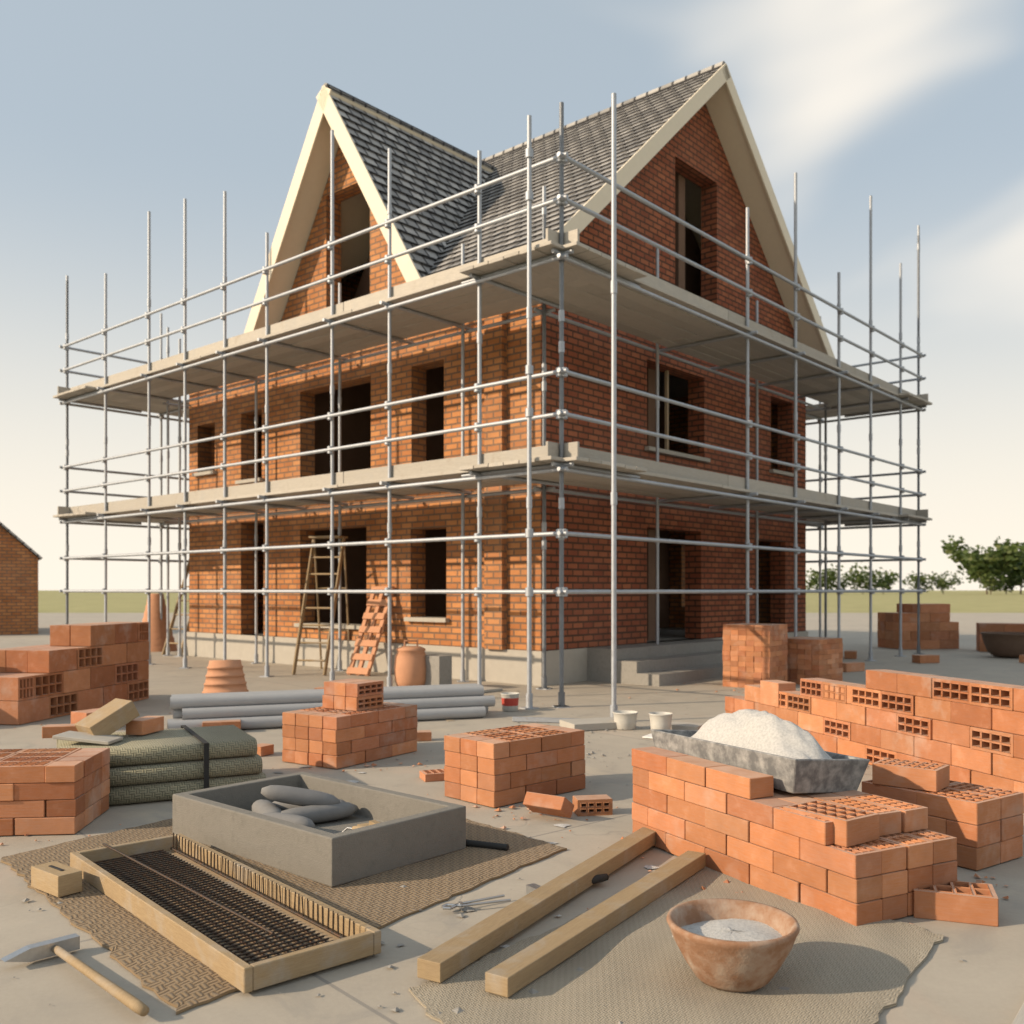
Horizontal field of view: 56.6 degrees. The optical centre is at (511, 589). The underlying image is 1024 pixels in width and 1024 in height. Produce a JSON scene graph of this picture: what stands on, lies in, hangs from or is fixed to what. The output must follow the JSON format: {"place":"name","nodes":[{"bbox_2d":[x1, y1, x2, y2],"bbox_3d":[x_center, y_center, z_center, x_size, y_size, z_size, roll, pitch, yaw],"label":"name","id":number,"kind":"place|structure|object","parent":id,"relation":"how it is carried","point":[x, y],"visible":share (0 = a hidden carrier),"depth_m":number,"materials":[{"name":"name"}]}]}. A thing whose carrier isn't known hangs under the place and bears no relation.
{"place":"outdoors","nodes":[
{"label":"outdoors","id":0,"kind":"place"},
{"bbox_2d":[0,613,1023,1023],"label":"ground","id":1,"kind":"structure","parent":0,"point":[982,983],"depth_m":4.16,"materials":[{"name":"concrete"}]},
{"bbox_2d":[0,522,41,634],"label":"shed","id":2,"kind":"structure","parent":1,"relation":"on","point":[19,558],"depth_m":26.59,"materials":[{"name":"brick"}]},
{"bbox_2d":[0,748,109,835],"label":"stack","id":3,"kind":"object","parent":1,"relation":"on","point":[49,791],"visible":1,"depth_m":4.84,"materials":[{"name":"brick"}]},
{"bbox_2d":[0,622,148,725],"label":"blocks","id":4,"kind":"object","parent":1,"relation":"on","point":[79,672],"depth_m":9.71,"materials":[{"name":"brick"}]},
{"bbox_2d":[57,725,265,805],"bbox_3d":[-2.209,1.081,5.956,1.162,0.331,0.860,0,0,-28],"label":"pile","id":5,"kind":"object","parent":1,"relation":"on","point":[165,764],"visible":0.7,"depth_m":5.68,"materials":[{"name":"fabric"}]},
{"bbox_2d":[42,698,163,744],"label":"wood blocks","id":6,"kind":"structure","parent":5,"relation":"on","point":[102,724],"depth_m":5.87,"materials":[{"name":"brown wood"}]},
{"bbox_2d":[162,536,394,675],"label":"ladders","id":7,"kind":"object","parent":1,"relation":"on","point":[370,630],"visible":0.63,"depth_m":14.21,"materials":[{"name":"brown wood"}]},
{"bbox_2d":[1,818,566,1014],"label":"woven mat","id":8,"kind":"object","parent":1,"relation":"on","point":[165,969],"visible":0.42,"depth_m":3.87,"materials":[{"name":"beige wicker"}]},
{"bbox_2d":[70,833,380,993],"bbox_3d":[-1.200,1.199,3.720,0.500,0.078,1.720,0,0,-41],"label":"wooden frame","id":9,"kind":"object","parent":8,"relation":"on","point":[244,977],"visible":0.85,"depth_m":3.42,"materials":[{"name":"beige wood"}]},
{"bbox_2d":[93,833,354,964],"bbox_3d":[-1.217,1.177,3.752,0.367,0.088,1.690,0,0,-41],"label":"rebar","id":10,"kind":"object","parent":9,"relation":"in","point":[177,883],"visible":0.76,"depth_m":3.65,"materials":[{"name":"black metal"}]},
{"bbox_2d":[173,772,465,886],"bbox_3d":[-0.970,1.135,4.680,1.300,0.205,0.800,0,0,41],"label":"trough","id":11,"kind":"object","parent":8,"relation":"on","point":[408,829],"visible":0.9,"depth_m":4.40,"materials":[{"name":"concrete"}]},
{"bbox_2d":[252,785,379,833],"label":"sandbags","id":12,"kind":"object","parent":11,"relation":"in","point":[305,807],"visible":0.64,"depth_m":4.81,"materials":[{"name":"grey fabric"}]},
{"bbox_2d":[1,839,608,1015],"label":"hand tools","id":13,"kind":"object","parent":1,"relation":"on","point":[62,947],"visible":0.81,"depth_m":3.17,"materials":[{"name":"brown wood"}]},
{"bbox_2d":[142,593,502,692],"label":"clay pots","id":14,"kind":"object","parent":1,"relation":"on","point":[415,665],"visible":0.59,"depth_m":11.88,"materials":[{"name":"ceramic"}]},
{"bbox_2d":[167,683,494,729],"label":"pipes","id":15,"kind":"object","parent":1,"relation":"on","point":[266,709],"visible":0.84,"depth_m":8.70,"materials":[{"name":"steel"}]},
{"bbox_2d":[282,678,416,768],"bbox_3d":[-1.200,0.965,7.124,0.546,0.560,0.906,0,0,33],"label":"stack","id":16,"kind":"object","parent":1,"relation":"on","point":[350,722],"visible":1,"depth_m":6.89,"materials":[{"name":"ceramic"}]},
{"bbox_2d":[59,93,926,716],"bbox_3d":[-0.007,-2.950,17.795,13.206,8.400,12.096,0,0,41],"label":"scaffold","id":17,"kind":"object","parent":1,"relation":"on","point":[561,533],"visible":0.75,"depth_m":13.49,"materials":[{"name":"grey metal"}]},
{"bbox_2d":[53,228,931,524],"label":"scaffold platforms","id":18,"kind":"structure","parent":17,"relation":"on","point":[639,314],"depth_m":13.13,"materials":[{"name":"beige wood"}]},
{"bbox_2d":[187,103,807,685],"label":"brick walls","id":19,"kind":"structure","parent":1,"relation":"on","point":[687,647],"depth_m":14.96,"materials":[{"name":"brick"}]},
{"bbox_2d":[244,61,834,357],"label":"roof","id":20,"kind":"structure","parent":19,"relation":"on","point":[427,169],"depth_m":15.22,"materials":[{"name":"tile"}]},
{"bbox_2d":[0,682,1008,1023],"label":"debris","id":21,"kind":"object","parent":1,"relation":"on","point":[268,748],"visible":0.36,"depth_m":5.42,"materials":[{"name":"ceramic"}]},
{"bbox_2d":[444,723,584,807],"bbox_3d":[0.025,1.060,5.853,0.786,0.369,0.453,0,0,-44],"label":"brick stack","id":22,"kind":"object","parent":1,"relation":"on","point":[498,767],"visible":0.99,"depth_m":5.65,"materials":[{"name":"brick"}]},
{"bbox_2d":[31,827,1023,1023],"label":"timber","id":23,"kind":"object","parent":1,"relation":"on","point":[512,975],"visible":0.94,"depth_m":3.47,"materials":[{"name":"brown wood"}]},
{"bbox_2d":[273,765,867,989],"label":"fragments","id":24,"kind":"object","parent":1,"relation":"on","point":[467,908],"visible":0.23,"depth_m":4.26,"materials":[{"name":"concrete"}]},
{"bbox_2d":[202,687,998,926],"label":"loose bricks","id":25,"kind":"object","parent":1,"relation":"on","point":[967,902],"visible":0.49,"depth_m":3.63,"materials":[{"name":"brick"}]},
{"bbox_2d":[501,692,703,738],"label":"buckets","id":26,"kind":"object","parent":1,"relation":"on","point":[623,719],"visible":0.88,"depth_m":8.48,"materials":[{"name":"plastic"}]},
{"bbox_2d":[409,867,943,1023],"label":"ground mat","id":27,"kind":"object","parent":1,"relation":"on","point":[638,969],"visible":0.6,"depth_m":3.01,"materials":[{"name":"beige fabric"}]},
{"bbox_2d":[666,898,799,991],"bbox_3d":[0.700,1.140,3.020,0.414,0.188,0.414,0,0,0],"label":"bowl","id":28,"kind":"object","parent":27,"relation":"on","point":[731,945],"visible":1,"depth_m":2.94,"materials":[{"name":"terracotta"}]},
{"bbox_2d":[722,623,842,687],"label":"brick stacks","id":29,"kind":"object","parent":1,"relation":"on","point":[754,653],"visible":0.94,"depth_m":12.28,"materials":[{"name":"brick"}]},
{"bbox_2d":[632,747,956,925],"bbox_3d":[1.181,1.021,4.263,0.568,0.448,1.455,0,0,-27],"label":"brick stack","id":30,"kind":"object","parent":1,"relation":"on","point":[855,858],"visible":1,"depth_m":3.85,"materials":[{"name":"brick"}]},
{"bbox_2d":[651,709,869,792],"bbox_3d":[1.150,0.735,4.546,0.456,0.329,0.998,0,0,-29],"label":"tray","id":31,"kind":"object","parent":30,"relation":"on","point":[790,757],"visible":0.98,"depth_m":4.29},
{"bbox_2d":[725,669,1023,792],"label":"wall","id":32,"kind":"structure","parent":1,"relation":"on","point":[969,731],"depth_m":6.35,"materials":[{"name":"brick"}]},
{"bbox_2d":[843,603,1023,671],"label":"distant brick stacks","id":33,"kind":"object","parent":1,"relation":"on","point":[939,629],"visible":0.82,"depth_m":20.01,"materials":[{"name":"brick"}]},
{"bbox_2d":[862,758,1023,870],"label":"brick stack","id":34,"kind":"object","parent":1,"relation":"on","point":[983,825],"visible":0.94,"depth_m":4.38,"materials":[{"name":"brick"}]},
{"bbox_2d":[980,632,1023,656],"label":"bowl","id":35,"kind":"object","parent":1,"relation":"on","point":[1004,644],"visible":0.97,"depth_m":17.30,"materials":[{"name":"brown ceramic"}]},
{"bbox_2d":[0,0,1023,589],"label":"sky","id":36,"kind":"structure","parent":0,"point":[113,113],"materials":[{"name":"blue"}]},
{"bbox_2d":[38,590,1023,612],"bbox_3d":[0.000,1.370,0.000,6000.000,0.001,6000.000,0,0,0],"label":"ground","id":37,"kind":"structure","parent":0,"point":[958,601],"depth_m":113.18,"materials":[{"name":"green plant"}]}
]}

